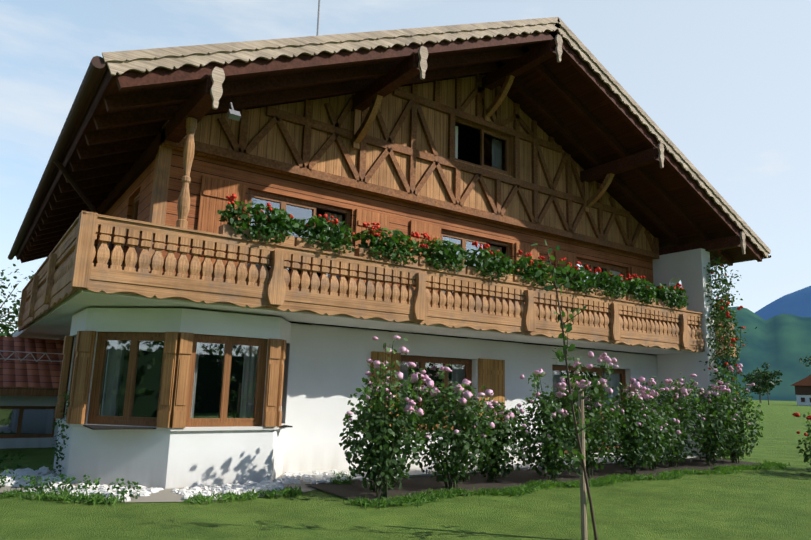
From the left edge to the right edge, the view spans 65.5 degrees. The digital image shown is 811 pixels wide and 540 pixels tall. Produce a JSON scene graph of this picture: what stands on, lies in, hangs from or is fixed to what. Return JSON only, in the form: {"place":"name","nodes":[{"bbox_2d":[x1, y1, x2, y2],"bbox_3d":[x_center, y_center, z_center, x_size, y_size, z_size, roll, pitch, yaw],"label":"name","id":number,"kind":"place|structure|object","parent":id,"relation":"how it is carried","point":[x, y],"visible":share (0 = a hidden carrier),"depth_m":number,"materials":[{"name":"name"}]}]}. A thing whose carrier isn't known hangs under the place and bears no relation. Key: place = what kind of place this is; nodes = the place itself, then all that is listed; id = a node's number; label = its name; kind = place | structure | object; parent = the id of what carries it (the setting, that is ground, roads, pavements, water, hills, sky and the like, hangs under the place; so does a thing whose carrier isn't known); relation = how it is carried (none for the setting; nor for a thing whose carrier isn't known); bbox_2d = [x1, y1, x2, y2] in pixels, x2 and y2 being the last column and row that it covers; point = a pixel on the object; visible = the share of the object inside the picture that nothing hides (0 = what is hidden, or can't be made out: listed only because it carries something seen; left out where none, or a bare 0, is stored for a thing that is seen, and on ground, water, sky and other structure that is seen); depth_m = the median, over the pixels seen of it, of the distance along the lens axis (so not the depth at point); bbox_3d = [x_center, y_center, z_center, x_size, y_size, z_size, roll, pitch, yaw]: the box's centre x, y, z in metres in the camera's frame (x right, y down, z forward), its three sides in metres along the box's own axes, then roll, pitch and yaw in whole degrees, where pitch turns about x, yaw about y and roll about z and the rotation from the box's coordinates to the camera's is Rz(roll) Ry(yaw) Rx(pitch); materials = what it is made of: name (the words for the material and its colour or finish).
{"place":"outdoors","nodes":[
{"label":"outdoors","id":0,"kind":"place"},
{"bbox_2d":[0,409,54,434],"bbox_3d":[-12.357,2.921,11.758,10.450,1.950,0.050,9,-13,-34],"label":"window glass","id":1,"kind":"object","parent":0,"point":[36,430],"depth_m":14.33,"materials":[{"name":"glass"}]},
{"bbox_2d":[176,117,196,227],"bbox_3d":[-3.001,-1.344,8.663,0.170,1.620,0.170,9,-13,-34],"label":"carved wooden post","id":2,"kind":"object","parent":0,"point":[183,206],"visible":0.94,"depth_m":8.62,"materials":[{"name":"brown wood"}]},
{"bbox_2d":[83,341,292,429],"bbox_3d":[-3.240,1.906,10.052,3.400,2.100,2.150,9,-13,-34],"label":"bay interior","id":3,"kind":"object","parent":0,"point":[105,427],"visible":0.1,"depth_m":10.88,"materials":[{"name":"black"}]},
{"bbox_2d":[316,0,320,35],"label":"roof antenna","id":4,"kind":"object","parent":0,"point":[318,18],"visible":0.46,"depth_m":12.93,"materials":[{"name":"silver metal"}]},
{"bbox_2d":[99,126,619,445],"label":"curtains","id":5,"kind":"object","parent":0,"point":[254,367],"visible":0.04,"depth_m":9.70,"materials":[{"name":"white fabric"}]},
{"bbox_2d":[12,248,722,488],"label":"house ground floor walls","id":6,"kind":"structure","parent":0,"point":[326,368],"depth_m":10.54,"materials":[{"name":"white paint"}]},
{"bbox_2d":[54,331,286,427],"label":"window shutters","id":7,"kind":"object","parent":6,"relation":"attached to","point":[172,411],"visible":0.94,"depth_m":8.89,"materials":[{"name":"brown wood"}]},
{"bbox_2d":[64,332,599,425],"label":"window shutters","id":8,"kind":"object","parent":6,"relation":"attached to","point":[93,368],"visible":0.12,"depth_m":9.46,"materials":[{"name":"brown wood"}]},
{"bbox_2d":[66,117,626,452],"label":"window frames","id":9,"kind":"structure","parent":6,"relation":"in","point":[136,338],"depth_m":9.39,"materials":[{"name":"brown wood"}]},
{"bbox_2d":[97,134,621,445],"bbox_3d":[0.218,0.284,13.135,12.073,6.750,2.687,9,-13,-34],"label":"window glass","id":10,"kind":"object","parent":9,"relation":"in","point":[616,273],"visible":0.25,"depth_m":9.17,"materials":[{"name":"glass"}]},
{"bbox_2d":[56,418,701,482],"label":"stone bay sill","id":11,"kind":"structure","parent":6,"relation":"attached to","point":[415,471],"depth_m":9.96,"materials":[{"name":"white stone"}]},
{"bbox_2d":[368,351,504,426],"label":"window shutters","id":12,"kind":"object","parent":6,"relation":"attached to","point":[491,374],"visible":0.4,"depth_m":12.81,"materials":[{"name":"brown wood"}]},
{"bbox_2d":[714,321,736,356],"bbox_3d":[7.891,1.756,16.006,0.950,0.850,0.460,9,-13,-34],"label":"balcony stub","id":13,"kind":"object","parent":6,"relation":"attached to","point":[734,350],"visible":0.14,"depth_m":15.80,"materials":[{"name":"brown wood"}]},
{"bbox_2d":[8,56,770,267],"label":"roof gutters","id":14,"kind":"object","parent":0,"point":[96,66],"visible":0.67,"depth_m":10.22,"materials":[{"name":"brown metal"}]},
{"bbox_2d":[20,31,762,272],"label":"roof rafters","id":15,"kind":"object","parent":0,"point":[109,166],"visible":0.27,"depth_m":11.17,"materials":[{"name":"brown wood"}]},
{"bbox_2d":[16,29,763,272],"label":"roof soffit boards","id":16,"kind":"object","parent":15,"relation":"on","point":[586,94],"visible":0.11,"depth_m":14.14,"materials":[{"name":"brown wood"}]},
{"bbox_2d":[0,399,810,539],"bbox_3d":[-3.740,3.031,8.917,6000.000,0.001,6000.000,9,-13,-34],"label":"lawn","id":17,"kind":"structure","parent":0,"point":[765,504],"depth_m":7.35,"materials":[{"name":"green plant"}]},
{"bbox_2d":[0,396,58,448],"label":"annex walls","id":18,"kind":"structure","parent":17,"relation":"on","point":[45,442],"depth_m":13.33,"materials":[{"name":"white paint"}]},
{"bbox_2d":[0,387,58,437],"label":"annex window frames","id":19,"kind":"structure","parent":18,"relation":"in","point":[34,391],"depth_m":13.12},
{"bbox_2d":[0,336,63,389],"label":"annex roof","id":20,"kind":"structure","parent":18,"relation":"on","point":[24,373],"depth_m":14.00,"materials":[{"name":"brown tile"}]},
{"bbox_2d":[0,350,61,361],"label":"snow guard","id":21,"kind":"object","parent":20,"relation":"on","point":[50,360],"visible":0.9,"depth_m":14.07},
{"bbox_2d":[0,385,141,498],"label":"ground plants","id":22,"kind":"object","parent":17,"relation":"on","point":[67,481],"visible":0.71,"depth_m":8.03,"materials":[{"name":"green plant"}]},
{"bbox_2d":[0,470,316,502],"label":"gravel border","id":23,"kind":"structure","parent":17,"relation":"on","point":[166,495],"depth_m":8.17,"materials":[{"name":"beige gravel"}]},
{"bbox_2d":[0,466,371,502],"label":"bay border stones","id":24,"kind":"object","parent":23,"relation":"on","point":[277,484],"visible":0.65,"depth_m":8.58,"materials":[{"name":"white stone"}]},
{"bbox_2d":[0,460,790,508],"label":"lawn grass tufts","id":25,"kind":"object","parent":17,"relation":"on","point":[422,497],"visible":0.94,"depth_m":8.44,"materials":[{"name":"plant"}]},
{"bbox_2d":[312,127,595,423],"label":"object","id":26,"kind":"object","parent":17,"relation":"on","point":[470,138],"visible":0.04,"depth_m":15.60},
{"bbox_2d":[15,62,107,255],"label":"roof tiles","id":27,"kind":"object","parent":26,"relation":"on","point":[85,110],"depth_m":9.65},
{"bbox_2d":[18,212,704,351],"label":"balcony rails","id":28,"kind":"object","parent":26,"relation":"attached to","point":[110,280],"visible":0.9,"depth_m":9.67,"materials":[{"name":"brown wood"}]},
{"bbox_2d":[17,211,702,347],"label":"balcony balusters","id":29,"kind":"object","parent":28,"relation":"attached to","point":[77,252],"visible":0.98,"depth_m":9.74,"materials":[{"name":"brown wood"}]},
{"bbox_2d":[218,224,714,318],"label":"flower boxes","id":30,"kind":"object","parent":28,"relation":"attached to","point":[224,229],"visible":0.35,"depth_m":10.50,"materials":[{"name":"brown wood"}]},
{"bbox_2d":[217,193,727,320],"bbox_3d":[2.817,0.119,12.606,13.411,0.845,0.675,9,-13,-34],"label":"geranium","id":31,"kind":"object","parent":30,"relation":"in","point":[441,253],"depth_m":10.83,"materials":[{"name":"green plant"}]},
{"bbox_2d":[93,149,653,306],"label":"plank walls","id":32,"kind":"structure","parent":26,"relation":"on","point":[402,214],"depth_m":11.53,"materials":[{"name":"brown wood"}]},
{"bbox_2d":[197,176,648,319],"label":"shutters","id":33,"kind":"object","parent":32,"relation":"attached to","point":[214,193],"visible":0.42,"depth_m":11.46,"materials":[{"name":"brown wood"}]},
{"bbox_2d":[160,74,654,259],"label":"gable board wall","id":34,"kind":"structure","parent":26,"relation":"attached to","point":[272,145],"depth_m":12.57,"materials":[{"name":"brown wood"}]},
{"bbox_2d":[227,102,240,120],"bbox_3d":[-2.316,-2.144,8.471,0.150,0.315,0.255,9,-13,-34],"label":"eave floodlight","id":35,"kind":"object","parent":34,"relation":"attached to","point":[232,113],"visible":1,"depth_m":8.38,"materials":[{"name":"silver metal"}]},
{"bbox_2d":[164,74,659,258],"bbox_3d":[1.550,-2.668,13.431,12.650,3.180,0.070,9,-13,-34],"label":"gable bundwerk","id":36,"kind":"object","parent":34,"relation":"attached to","point":[240,151],"visible":0.92,"depth_m":12.80,"materials":[{"name":"brown wood"}]},
{"bbox_2d":[351,75,614,211],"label":"wooden braces","id":37,"kind":"object","parent":34,"relation":"attached to","point":[360,130],"visible":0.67,"depth_m":13.23,"materials":[{"name":"brown wood"}]},
{"bbox_2d":[305,457,760,504],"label":"rose bed soil","id":38,"kind":"structure","parent":17,"relation":"on","point":[418,484],"depth_m":10.19,"materials":[{"name":"brown soil"}]},
{"bbox_2d":[339,335,763,498],"bbox_3d":[3.558,2.592,11.377,10.847,2.179,1.697,9,-13,-34],"label":"rose hedge","id":39,"kind":"object","parent":38,"relation":"on","point":[489,447],"depth_m":10.13,"materials":[{"name":"green plant"}]},
{"bbox_2d":[530,240,607,539],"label":"sapling","id":40,"kind":"object","parent":17,"relation":"on","point":[558,282],"depth_m":6.19,"materials":[{"name":"green plant"}]},
{"bbox_2d":[578,388,587,539],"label":"wooden stake","id":41,"kind":"object","parent":17,"relation":"on","point":[583,504],"visible":0.81,"depth_m":6.28,"materials":[{"name":"brown wood"}]},
{"bbox_2d":[699,250,810,465],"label":"climbing rose","id":42,"kind":"object","parent":17,"relation":"on","point":[724,289],"depth_m":15.31,"materials":[{"name":"green plant"}]},
{"bbox_2d":[708,250,810,435],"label":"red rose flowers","id":43,"kind":"object","parent":42,"relation":"attached to","point":[796,414],"visible":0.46,"depth_m":15.11,"materials":[{"name":"red plant"}]},
{"bbox_2d":[796,395,810,405],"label":"farmhouse walls","id":44,"kind":"structure","parent":17,"relation":"on","point":[807,402],"depth_m":173.86,"materials":[{"name":"white paint"}]},
{"bbox_2d":[790,375,810,385],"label":"distant house roof","id":45,"kind":"structure","parent":44,"relation":"on","point":[806,381],"depth_m":173.44,"materials":[{"name":"red tile"}]},
{"bbox_2d":[795,386,810,401],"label":"farmhouse wood","id":46,"kind":"object","parent":44,"relation":"attached to","point":[802,390],"visible":0.95,"depth_m":174.11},
{"bbox_2d":[0,0,810,333],"label":"sky","id":47,"kind":"structure","parent":0,"point":[728,82],"materials":[{"name":"blue"}]},
{"bbox_2d":[264,141,582,441],"bbox_3d":[0.578,0.544,14.454,10.370,7.580,1.100,9,-13,-34],"label":"dark house interior","id":48,"kind":"object","parent":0,"point":[463,151],"visible":0.02,"depth_m":14.05,"materials":[{"name":"black"}]},
{"bbox_2d":[102,17,770,257],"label":"roof barge boards","id":49,"kind":"object","parent":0,"point":[141,60],"visible":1,"depth_m":9.81,"materials":[{"name":"beige wood"}]},
{"bbox_2d":[717,306,810,400],"bbox_3d":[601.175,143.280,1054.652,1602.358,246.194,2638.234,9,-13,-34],"label":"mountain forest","id":50,"kind":"object","parent":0,"point":[781,343],"depth_m":1118.55,"materials":[{"name":"green plant"}]},
{"bbox_2d":[755,286,810,320],"bbox_3d":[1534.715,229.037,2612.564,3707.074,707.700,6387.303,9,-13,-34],"label":"mountain","id":51,"kind":"structure","parent":0,"point":[797,303],"depth_m":3429.80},
{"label":"balcony floor boards","id":52,"kind":"structure","parent":0,"visible":0},
{"bbox_2d":[148,146,171,270],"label":"corner boards","id":53,"kind":"object","parent":52,"relation":"on","point":[158,206],"visible":0.5,"depth_m":9.63,"materials":[{"name":"brown wood"}]}
]}

